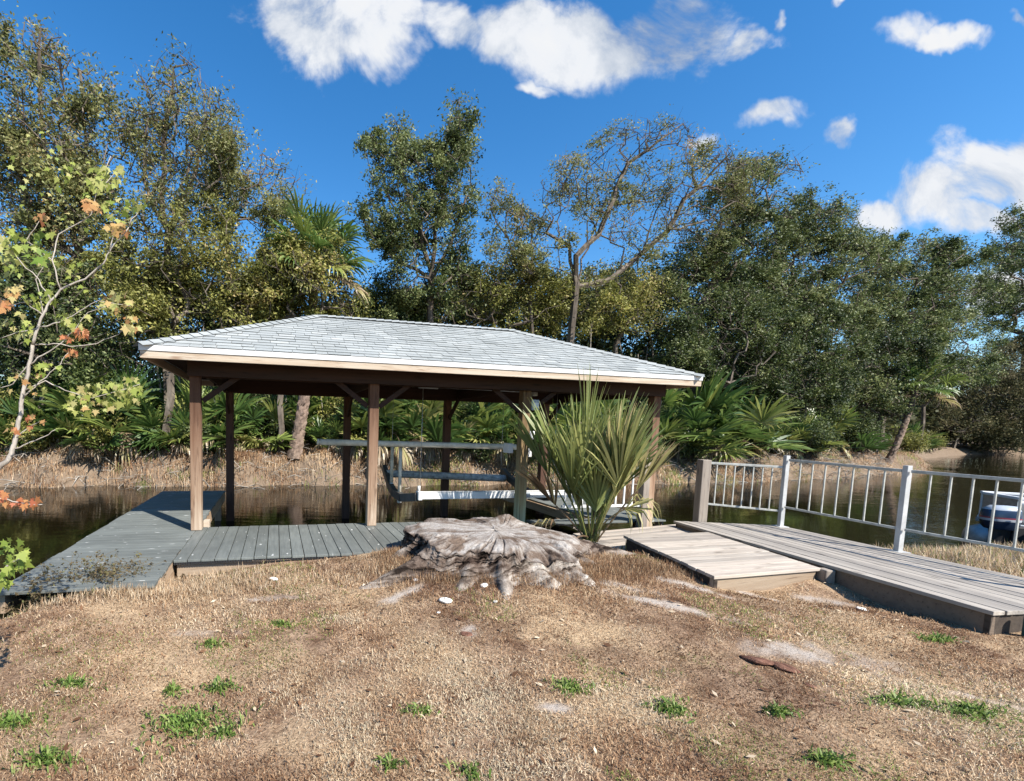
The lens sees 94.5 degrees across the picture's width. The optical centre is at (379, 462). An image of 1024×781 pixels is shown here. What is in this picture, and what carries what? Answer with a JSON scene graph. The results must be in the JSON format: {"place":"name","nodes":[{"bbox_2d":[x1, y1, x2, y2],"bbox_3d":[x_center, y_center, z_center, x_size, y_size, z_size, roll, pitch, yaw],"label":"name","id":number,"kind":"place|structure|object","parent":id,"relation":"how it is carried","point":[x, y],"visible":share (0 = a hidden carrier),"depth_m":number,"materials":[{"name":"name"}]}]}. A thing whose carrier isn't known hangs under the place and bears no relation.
{"place":"outdoors","nodes":[
{"label":"outdoors","id":0,"kind":"place"},
{"bbox_2d":[0,442,1023,780],"bbox_3d":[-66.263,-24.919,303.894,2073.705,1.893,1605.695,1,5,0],"label":"ground","id":1,"kind":"structure","parent":0,"point":[268,730],"depth_m":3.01,"materials":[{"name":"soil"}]},
{"bbox_2d":[0,380,39,448],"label":"shrub","id":2,"kind":"object","parent":1,"relation":"on","point":[4,398],"visible":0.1,"depth_m":14.74,"materials":[{"name":"green plant"}]},
{"bbox_2d":[0,706,48,735],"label":"grass tuft","id":3,"kind":"object","parent":1,"relation":"on","point":[10,716],"visible":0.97,"depth_m":2.40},
{"bbox_2d":[0,394,49,454],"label":"saw palmetto","id":4,"kind":"object","parent":1,"relation":"on","point":[6,409],"visible":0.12,"depth_m":14.22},
{"bbox_2d":[0,417,60,451],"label":"shrub","id":5,"kind":"object","parent":1,"relation":"on","point":[28,436],"visible":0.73,"depth_m":14.02,"materials":[{"name":"green plant"}]},
{"bbox_2d":[2,571,77,613],"bbox_3d":[-2.985,1.236,4.067,0.654,0.501,0.562,1,5,0],"label":"dry weed","id":6,"kind":"object","parent":1,"relation":"on","point":[38,596],"visible":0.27,"depth_m":3.99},
{"bbox_2d":[0,387,86,453],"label":"saw palmetto","id":7,"kind":"object","parent":1,"relation":"on","point":[3,426],"visible":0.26,"depth_m":14.11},
{"bbox_2d":[0,741,87,778],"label":"grass tuft","id":8,"kind":"object","parent":1,"relation":"on","point":[49,757],"visible":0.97,"depth_m":2.12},
{"bbox_2d":[33,672,107,693],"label":"grass tuft","id":9,"kind":"object","parent":1,"relation":"on","point":[75,683],"visible":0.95,"depth_m":2.71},
{"bbox_2d":[23,551,118,608],"bbox_3d":[-2.870,1.186,4.343,0.850,0.673,0.857,6,6,43],"label":"dry weed","id":10,"kind":"object","parent":1,"relation":"on","point":[53,577],"visible":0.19,"depth_m":4.20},
{"bbox_2d":[0,131,146,591],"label":"maple sapling","id":11,"kind":"object","parent":1,"relation":"on","point":[9,569],"visible":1,"depth_m":2.58,"materials":[{"name":"green plant"}]},
{"bbox_2d":[0,0,160,416],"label":"laurel oak","id":12,"kind":"object","parent":1,"relation":"on","point":[78,111],"visible":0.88,"depth_m":14.72,"materials":[{"name":"green plant"}]},
{"bbox_2d":[0,240,161,372],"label":"live oak","id":13,"kind":"object","parent":1,"relation":"on","point":[61,262],"visible":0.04,"depth_m":19.80,"materials":[{"name":"green plant"}]},
{"bbox_2d":[0,223,163,408],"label":"wax myrtle","id":14,"kind":"object","parent":1,"relation":"on","point":[72,299],"visible":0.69,"depth_m":14.23,"materials":[{"name":"green plant"}]},
{"bbox_2d":[37,410,126,462],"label":"saw palmetto","id":15,"kind":"object","parent":1,"relation":"on","point":[71,437],"visible":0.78,"depth_m":14.15,"materials":[{"name":"plant"}]},
{"bbox_2d":[15,351,154,456],"bbox_3d":[-10.094,-1.900,15.857,5.008,3.877,4.595,2,5,8],"label":"saw palmetto","id":16,"kind":"object","parent":1,"relation":"on","point":[60,392],"visible":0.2,"depth_m":14.54,"materials":[{"name":"plant"}]},
{"bbox_2d":[46,550,138,595],"bbox_3d":[-2.609,1.089,4.316,0.730,0.567,0.600,3,5,20],"label":"dry weed","id":17,"kind":"object","parent":1,"relation":"on","point":[106,573],"visible":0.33,"depth_m":4.26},
{"bbox_2d":[23,356,175,466],"bbox_3d":[-8.920,-1.671,15.622,4.456,3.698,5.428,2,5,13],"label":"saw palmetto","id":18,"kind":"object","parent":1,"relation":"on","point":[131,407],"visible":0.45,"depth_m":14.62,"materials":[{"name":"plant"}]},
{"bbox_2d":[77,409,130,451],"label":"shrub","id":19,"kind":"object","parent":1,"relation":"on","point":[102,432],"visible":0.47,"depth_m":14.87,"materials":[{"name":"green plant"}]},
{"bbox_2d":[0,491,225,613],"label":"dock","id":20,"kind":"object","parent":1,"relation":"on","point":[156,530],"visible":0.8,"depth_m":5.38,"materials":[{"name":"grey"}]},
{"bbox_2d":[113,397,180,452],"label":"saw palmetto","id":21,"kind":"object","parent":1,"relation":"on","point":[150,412],"visible":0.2,"depth_m":15.25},
{"bbox_2d":[65,170,273,451],"bbox_3d":[-6.864,-4.726,14.835,7.026,9.067,3.818,0,5,-15],"label":"olive tree","id":22,"kind":"object","parent":1,"relation":"on","point":[181,293],"visible":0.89,"depth_m":14.63,"materials":[{"name":"green plant"}]},
{"bbox_2d":[92,31,263,439],"bbox_3d":[-6.877,-7.405,15.716,5.815,14.030,4.311,1,5,0],"label":"laurel oak","id":23,"kind":"object","parent":1,"relation":"on","point":[221,147],"visible":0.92,"depth_m":15.18,"materials":[{"name":"green plant"}]},
{"bbox_2d":[125,393,241,456],"bbox_3d":[-6.486,-1.207,15.453,3.783,2.396,3.651,3,5,19],"label":"saw palmetto","id":24,"kind":"object","parent":1,"relation":"on","point":[181,415],"visible":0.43,"depth_m":14.80,"materials":[{"name":"plant"}]},
{"bbox_2d":[122,376,265,457],"bbox_3d":[-6.014,-1.435,15.748,4.708,3.365,4.320,2,5,10],"label":"saw palmetto","id":25,"kind":"object","parent":1,"relation":"on","point":[213,409],"visible":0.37,"depth_m":15.35,"materials":[{"name":"plant"}]},
{"bbox_2d":[172,419,217,454],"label":"shrub","id":26,"kind":"object","parent":1,"relation":"on","point":[184,432],"visible":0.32,"depth_m":14.98,"materials":[{"name":"green plant"}]},
{"bbox_2d":[131,694,262,763],"bbox_3d":[-0.983,1.426,2.396,0.687,0.214,0.536,1,5,0],"label":"grass tuft","id":27,"kind":"object","parent":1,"relation":"on","point":[187,719],"visible":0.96,"depth_m":2.42,"materials":[{"name":"plant"}]},
{"bbox_2d":[140,250,302,338],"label":"live oak","id":28,"kind":"object","parent":1,"relation":"on","point":[210,324],"visible":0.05,"depth_m":21.21,"materials":[{"name":"green plant"}]},
{"bbox_2d":[3,555,452,617],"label":"tall dry grass","id":29,"kind":"structure","parent":1,"relation":"on","point":[174,589],"depth_m":4.32,"materials":[{"name":"plant"}]},
{"bbox_2d":[181,142,316,326],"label":"laurel oak","id":30,"kind":"object","parent":1,"relation":"on","point":[243,195],"visible":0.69,"depth_m":16.26,"materials":[{"name":"green plant"}]},
{"bbox_2d":[202,400,295,452],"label":"saw palmetto","id":31,"kind":"object","parent":1,"relation":"on","point":[256,414],"visible":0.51,"depth_m":15.84,"materials":[{"name":"plant"}]},
{"bbox_2d":[243,394,287,448],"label":"shrub","id":32,"kind":"object","parent":1,"relation":"on","point":[269,432],"visible":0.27,"depth_m":16.99,"materials":[{"name":"green plant"}]},
{"bbox_2d":[235,395,319,449],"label":"saw palmetto","id":33,"kind":"object","parent":1,"relation":"on","point":[272,412],"visible":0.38,"depth_m":16.57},
{"bbox_2d":[189,212,380,451],"bbox_3d":[-3.161,-4.440,15.916,6.670,8.363,4.460,1,5,0],"label":"olive tree","id":34,"kind":"object","parent":1,"relation":"on","point":[283,295],"visible":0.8,"depth_m":15.13,"materials":[{"name":"green plant"}]},
{"bbox_2d":[251,394,327,447],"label":"saw palmetto","id":35,"kind":"object","parent":1,"relation":"on","point":[310,409],"visible":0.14,"depth_m":17.67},
{"bbox_2d":[174,522,422,575],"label":"walkway","id":36,"kind":"structure","parent":1,"relation":"on","point":[205,547],"depth_m":5.73,"materials":[{"name":"wood"}]},
{"bbox_2d":[284,395,343,443],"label":"saw palmetto","id":37,"kind":"object","parent":1,"relation":"on","point":[314,398],"visible":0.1,"depth_m":17.84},
{"bbox_2d":[252,185,379,458],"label":"cabbage palm","id":38,"kind":"object","parent":1,"relation":"on","point":[310,223],"visible":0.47,"depth_m":15.73,"materials":[{"name":"plant"}]},
{"bbox_2d":[292,413,342,453],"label":"saw palmetto","id":39,"kind":"object","parent":1,"relation":"on","point":[321,430],"visible":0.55,"depth_m":16.25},
{"bbox_2d":[310,396,359,449],"bbox_3d":[-1.784,-1.789,17.739,2.488,2.744,2.214,1,5,0],"label":"shrub","id":40,"kind":"object","parent":1,"relation":"on","point":[332,411],"visible":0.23,"depth_m":17.48,"materials":[{"name":"green plant"}]},
{"bbox_2d":[305,399,411,460],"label":"saw palmetto","id":41,"kind":"object","parent":1,"relation":"on","point":[358,422],"visible":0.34,"depth_m":16.18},
{"bbox_2d":[341,260,435,322],"bbox_3d":[0.325,-4.624,19.138,4.342,7.968,3.268,1,5,0],"label":"wax myrtle","id":42,"kind":"object","parent":1,"relation":"on","point":[388,309],"visible":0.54,"depth_m":18.30,"materials":[{"name":"green plant"}]},
{"bbox_2d":[318,282,471,325],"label":"live oak","id":43,"kind":"object","parent":1,"relation":"on","point":[437,316],"visible":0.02,"depth_m":23.33,"materials":[{"name":"green plant"}]},
{"bbox_2d":[336,398,471,470],"bbox_3d":[0.820,-1.719,16.884,4.877,4.106,5.315,0,5,-17],"label":"saw palmetto","id":44,"kind":"object","parent":1,"relation":"on","point":[389,409],"visible":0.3,"depth_m":15.86,"materials":[{"name":"plant"}]},
{"bbox_2d":[342,84,487,422],"bbox_3d":[1.606,-7.894,18.212,6.559,15.108,4.152,1,5,-9],"label":"live oak","id":45,"kind":"object","parent":1,"relation":"on","point":[446,159],"visible":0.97,"depth_m":17.46,"materials":[{"name":"green plant"}]},
{"bbox_2d":[132,315,704,530],"bbox_3d":[0.652,-0.255,8.615,8.539,4.730,4.471,0,5,-13],"label":"boathouse","id":46,"kind":"object","parent":1,"relation":"on","point":[372,360],"visible":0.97,"depth_m":6.98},
{"bbox_2d":[317,387,572,502],"bbox_3d":[1.117,-0.371,8.550,4.642,2.115,2.469,0,5,-13],"label":"lift","id":47,"kind":"object","parent":46,"relation":"hanging from","point":[398,495],"visible":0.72,"depth_m":8.07,"materials":[{"name":"white metal"}]},
{"bbox_2d":[561,458,650,527],"bbox_3d":[3.785,0.737,7.700,1.670,1.650,0.120,0,5,-12],"label":"railing","id":48,"kind":"object","parent":46,"relation":"attached to","point":[643,490],"visible":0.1,"depth_m":7.78,"materials":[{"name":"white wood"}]},
{"bbox_2d":[366,401,474,465],"bbox_3d":[1.504,-1.476,17.497,4.289,3.038,4.568,2,5,11],"label":"saw palmetto","id":49,"kind":"object","parent":1,"relation":"on","point":[411,418],"visible":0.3,"depth_m":16.38,"materials":[{"name":"plant"}]},
{"bbox_2d":[0,298,878,450],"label":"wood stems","id":50,"kind":"object","parent":1,"relation":"on","point":[321,397],"visible":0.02,"depth_m":19.65,"materials":[{"name":"brown plant"}]},
{"bbox_2d":[380,400,509,450],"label":"saw palmetto","id":51,"kind":"object","parent":1,"relation":"on","point":[491,407],"visible":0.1,"depth_m":17.03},
{"bbox_2d":[0,437,932,489],"bbox_3d":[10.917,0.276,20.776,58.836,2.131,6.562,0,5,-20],"label":"bank grass","id":52,"kind":"structure","parent":1,"relation":"on","point":[667,469],"depth_m":15.77,"materials":[{"name":"plant"}]},
{"bbox_2d":[442,758,492,780],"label":"grass tuft","id":53,"kind":"object","parent":1,"relation":"on","point":[474,774],"visible":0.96,"depth_m":2.11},
{"bbox_2d":[0,309,946,444],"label":"woods","id":54,"kind":"object","parent":1,"relation":"on","point":[149,364],"visible":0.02,"depth_m":25.25,"materials":[{"name":"green plant"}]},
{"bbox_2d":[450,415,500,462],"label":"saw palmetto","id":55,"kind":"object","parent":1,"relation":"on","point":[461,454],"visible":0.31,"depth_m":16.74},
{"bbox_2d":[460,432,498,462],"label":"shrub","id":56,"kind":"object","parent":1,"relation":"on","point":[482,452],"visible":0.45,"depth_m":16.68,"materials":[{"name":"green plant"}]},
{"bbox_2d":[429,402,538,464],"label":"saw palmetto","id":57,"kind":"object","parent":1,"relation":"on","point":[485,422],"visible":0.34,"depth_m":16.79,"materials":[{"name":"plant"}]},
{"bbox_2d":[359,514,641,599],"bbox_3d":[1.584,1.246,5.086,3.126,1.084,2.842,3,5,19],"label":"tree stump","id":58,"kind":"object","parent":1,"relation":"on","point":[503,547],"visible":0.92,"depth_m":4.68,"materials":[{"name":"wood"}]},
{"bbox_2d":[425,249,586,440],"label":"olive tree","id":59,"kind":"object","parent":1,"relation":"on","point":[549,311],"visible":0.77,"depth_m":18.94,"materials":[{"name":"green plant"}]},
{"bbox_2d":[458,176,557,417],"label":"bare oak","id":60,"kind":"object","parent":1,"relation":"on","point":[520,251],"visible":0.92,"depth_m":18.02,"materials":[{"name":"plant"}]},
{"bbox_2d":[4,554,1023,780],"bbox_3d":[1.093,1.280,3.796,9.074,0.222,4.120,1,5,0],"label":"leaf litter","id":61,"kind":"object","parent":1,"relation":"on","point":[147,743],"visible":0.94,"depth_m":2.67,"materials":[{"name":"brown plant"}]},
{"bbox_2d":[437,268,599,345],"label":"live oak","id":62,"kind":"object","parent":1,"relation":"on","point":[580,303],"visible":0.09,"depth_m":23.92,"materials":[{"name":"green plant"}]},
{"bbox_2d":[484,402,565,463],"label":"saw palmetto","id":63,"kind":"object","parent":1,"relation":"on","point":[512,418],"visible":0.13,"depth_m":18.12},
{"bbox_2d":[543,674,595,697],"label":"grass tuft","id":64,"kind":"object","parent":1,"relation":"on","point":[566,684],"visible":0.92,"depth_m":2.79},
{"bbox_2d":[500,497,665,528],"bbox_3d":[3.428,1.470,9.725,2.614,1.241,3.743,0,5,-13],"label":"dock","id":65,"kind":"object","parent":1,"relation":"on","point":[620,517],"visible":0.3,"depth_m":8.89,"materials":[{"name":"grey"}]},
{"bbox_2d":[504,363,681,541],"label":"fan palm","id":66,"kind":"object","parent":1,"relation":"on","point":[594,473],"visible":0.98,"depth_m":6.34,"materials":[{"name":"plant"}]},
{"bbox_2d":[549,398,660,449],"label":"saw palmetto","id":67,"kind":"object","parent":1,"relation":"on","point":[566,412],"visible":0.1,"depth_m":17.43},
{"bbox_2d":[550,245,679,353],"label":"olive tree","id":68,"kind":"object","parent":1,"relation":"on","point":[611,294],"visible":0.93,"depth_m":19.77,"materials":[{"name":"green plant"}]},
{"bbox_2d":[573,524,692,549],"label":"deck","id":69,"kind":"structure","parent":1,"relation":"on","point":[613,539],"depth_m":7.27,"materials":[{"name":"brown wood"}]},
{"bbox_2d":[566,240,715,406],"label":"live oak","id":70,"kind":"object","parent":1,"relation":"on","point":[606,345],"visible":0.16,"depth_m":26.29,"materials":[{"name":"green plant"}]},
{"bbox_2d":[523,103,772,424],"bbox_3d":[11.677,-7.699,19.797,12.880,14.722,3.243,0,5,-12],"label":"bare oak","id":71,"kind":"object","parent":1,"relation":"on","point":[616,199],"visible":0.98,"depth_m":19.02,"materials":[{"name":"grey plant"}]},
{"bbox_2d":[642,693,696,723],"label":"grass tuft","id":72,"kind":"object","parent":1,"relation":"on","point":[674,707],"visible":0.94,"depth_m":2.60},
{"bbox_2d":[625,397,721,461],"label":"saw palmetto","id":73,"kind":"object","parent":1,"relation":"on","point":[672,425],"visible":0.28,"depth_m":19.25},
{"bbox_2d":[668,423,716,461],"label":"shrub","id":74,"kind":"object","parent":1,"relation":"on","point":[689,451],"visible":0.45,"depth_m":19.22,"materials":[{"name":"green plant"}]},
{"bbox_2d":[637,365,759,468],"bbox_3d":[13.435,-2.003,20.479,5.753,5.058,6.270,-2,6,-36],"label":"saw palmetto","id":75,"kind":"object","parent":1,"relation":"on","point":[708,398],"visible":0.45,"depth_m":19.60,"materials":[{"name":"plant"}]},
{"bbox_2d":[658,402,755,462],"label":"saw palmetto","id":76,"kind":"object","parent":1,"relation":"on","point":[697,416],"visible":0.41,"depth_m":18.98,"materials":[{"name":"plant"}]},
{"bbox_2d":[623,532,820,590],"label":"platform","id":77,"kind":"structure","parent":1,"relation":"on","point":[714,560],"depth_m":5.23,"materials":[{"name":"brown wood"}]},
{"bbox_2d":[648,275,812,388],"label":"live oak","id":78,"kind":"object","parent":1,"relation":"on","point":[747,319],"visible":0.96,"depth_m":21.35,"materials":[{"name":"green plant"}]},
{"bbox_2d":[651,139,819,395],"bbox_3d":[17.956,-8.620,23.461,10.646,16.277,4.788,1,5,-10],"label":"live oak","id":79,"kind":"object","parent":1,"relation":"on","point":[710,261],"visible":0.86,"depth_m":22.34,"materials":[{"name":"green plant"}]},
{"bbox_2d":[673,391,813,463],"bbox_3d":[16.042,-1.554,20.683,6.349,3.787,5.212,-1,5,-25],"label":"saw palmetto","id":80,"kind":"object","parent":1,"relation":"on","point":[747,410],"visible":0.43,"depth_m":19.72,"materials":[{"name":"plant"}]},
{"bbox_2d":[684,245,847,394],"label":"live oak","id":81,"kind":"object","parent":1,"relation":"on","point":[734,284],"visible":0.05,"depth_m":27.23,"materials":[{"name":"green plant"}]},
{"bbox_2d":[761,700,804,721],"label":"grass tuft","id":82,"kind":"object","parent":1,"relation":"on","point":[778,710],"visible":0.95,"depth_m":2.59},
{"bbox_2d":[764,414,846,462],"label":"saw palmetto","id":83,"kind":"object","parent":1,"relation":"on","point":[802,429],"visible":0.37,"depth_m":22.41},
{"bbox_2d":[732,294,881,451],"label":"live oak","id":84,"kind":"object","parent":1,"relation":"on","point":[818,335],"visible":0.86,"depth_m":23.49,"materials":[{"name":"green plant"}]},
{"bbox_2d":[732,181,897,448],"bbox_3d":[24.251,-8.678,25.939,14.251,16.166,4.957,0,5,-17],"label":"live oak","id":85,"kind":"object","parent":1,"relation":"on","point":[840,241],"visible":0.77,"depth_m":24.79,"materials":[{"name":"green plant"}]},
{"bbox_2d":[783,411,847,457],"bbox_3d":[21.398,-1.403,22.573,2.700,2.331,2.748,1,5,0],"label":"shrub","id":86,"kind":"object","parent":1,"relation":"on","point":[817,439],"visible":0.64,"depth_m":22.19,"materials":[{"name":"green plant"}]},
{"bbox_2d":[794,743,874,775],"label":"grass tuft","id":87,"kind":"object","parent":1,"relation":"on","point":[830,759],"visible":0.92,"depth_m":2.23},
{"bbox_2d":[672,327,1022,449],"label":"woods","id":88,"kind":"object","parent":1,"relation":"on","point":[914,420],"visible":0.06,"depth_m":51.50,"materials":[{"name":"green plant"}]},
{"bbox_2d":[673,521,1023,635],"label":"boardwalk","id":89,"kind":"structure","parent":1,"relation":"on","point":[989,602],"depth_m":4.82,"materials":[{"name":"grey wood"}]},
{"bbox_2d":[692,455,1023,552],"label":"railing","id":90,"kind":"object","parent":89,"relation":"on","point":[702,487],"visible":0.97,"depth_m":6.31,"materials":[{"name":"metal"}]},
{"bbox_2d":[803,402,895,460],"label":"saw palmetto","id":91,"kind":"object","parent":1,"relation":"on","point":[849,420],"visible":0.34,"depth_m":25.25,"materials":[{"name":"plant"}]},
{"bbox_2d":[818,402,883,452],"bbox_3d":[28.290,-2.155,27.679,3.242,3.012,2.943,6,7,44],"label":"shrub","id":92,"kind":"object","parent":1,"relation":"on","point":[848,434],"visible":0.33,"depth_m":27.11,"materials":[{"name":"green plant"}]},
{"bbox_2d":[839,413,892,454],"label":"shrub","id":93,"kind":"object","parent":1,"relation":"on","point":[874,428],"visible":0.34,"depth_m":26.89,"materials":[{"name":"green plant"}]},
{"bbox_2d":[810,320,970,453],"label":"live oak","id":94,"kind":"object","parent":1,"relation":"on","point":[929,347],"visible":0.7,"depth_m":27.44,"materials":[{"name":"green plant"}]},
{"bbox_2d":[857,687,958,710],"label":"grass tuft","id":95,"kind":"object","parent":1,"relation":"on","point":[901,700],"visible":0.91,"depth_m":2.71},
{"bbox_2d":[892,428,932,453],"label":"shrub","id":96,"kind":"object","parent":1,"relation":"on","point":[911,443],"visible":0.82,"depth_m":34.47,"materials":[{"name":"green plant"}]},
{"bbox_2d":[836,226,1001,452],"bbox_3d":[36.188,-8.508,31.031,18.651,16.025,5.742,0,5,-17],"label":"live oak","id":97,"kind":"object","parent":1,"relation":"on","point":[939,254],"visible":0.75,"depth_m":29.55,"materials":[{"name":"green plant"}]},
{"bbox_2d":[872,353,972,463],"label":"cabbage palm","id":98,"kind":"object","parent":1,"relation":"on","point":[897,442],"visible":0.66,"depth_m":27.67,"materials":[{"name":"plant"}]},
{"bbox_2d":[838,281,1014,433],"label":"live oak","id":99,"kind":"object","parent":1,"relation":"on","point":[983,376],"visible":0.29,"depth_m":48.45,"materials":[{"name":"green plant"}]},
{"bbox_2d":[874,540,1023,577],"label":"shore grass","id":100,"kind":"structure","parent":1,"relation":"on","point":[984,556],"depth_m":6.36,"materials":[{"name":"plant"}]},
{"bbox_2d":[910,692,1023,731],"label":"grass tuft","id":101,"kind":"object","parent":1,"relation":"on","point":[963,707],"visible":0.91,"depth_m":2.63,"materials":[{"name":"plant"}]},
{"bbox_2d":[911,355,1023,447],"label":"olive tree","id":102,"kind":"object","parent":1,"relation":"on","point":[956,414],"visible":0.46,"depth_m":59.09,"materials":[{"name":"green plant"}]},
{"bbox_2d":[957,333,1023,447],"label":"olive tree","id":103,"kind":"object","parent":1,"relation":"on","point":[1013,348],"visible":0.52,"depth_m":59.52,"materials":[{"name":"green plant"}]},
{"bbox_2d":[962,199,1023,451],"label":"live oak","id":104,"kind":"object","parent":1,"relation":"on","point":[1008,296],"visible":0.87,"depth_m":57.70,"materials":[{"name":"green plant"}]},
{"bbox_2d":[963,414,1023,455],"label":"shrub","id":105,"kind":"object","parent":1,"relation":"on","point":[999,438],"visible":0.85,"depth_m":62.00,"materials":[{"name":"green plant"}]},
{"bbox_2d":[0,454,1023,618],"bbox_3d":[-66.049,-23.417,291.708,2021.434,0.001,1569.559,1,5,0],"label":"water","id":106,"kind":"structure","parent":0,"point":[60,519],"depth_m":11.99,"materials":[{"name":"black liquid"}]},
{"bbox_2d":[961,491,1023,546],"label":"pontoon boat","id":107,"kind":"object","parent":106,"relation":"on","point":[1005,515],"visible":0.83,"depth_m":8.28,"materials":[{"name":"metal"}]},
{"bbox_2d":[0,0,1023,425],"label":"sky","id":108,"kind":"structure","parent":0,"point":[914,107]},
{"bbox_2d":[357,545,736,594],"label":"dry grass","id":109,"kind":"structure","parent":0,"point":[605,568],"depth_m":4.70,"materials":[{"name":"plant"}]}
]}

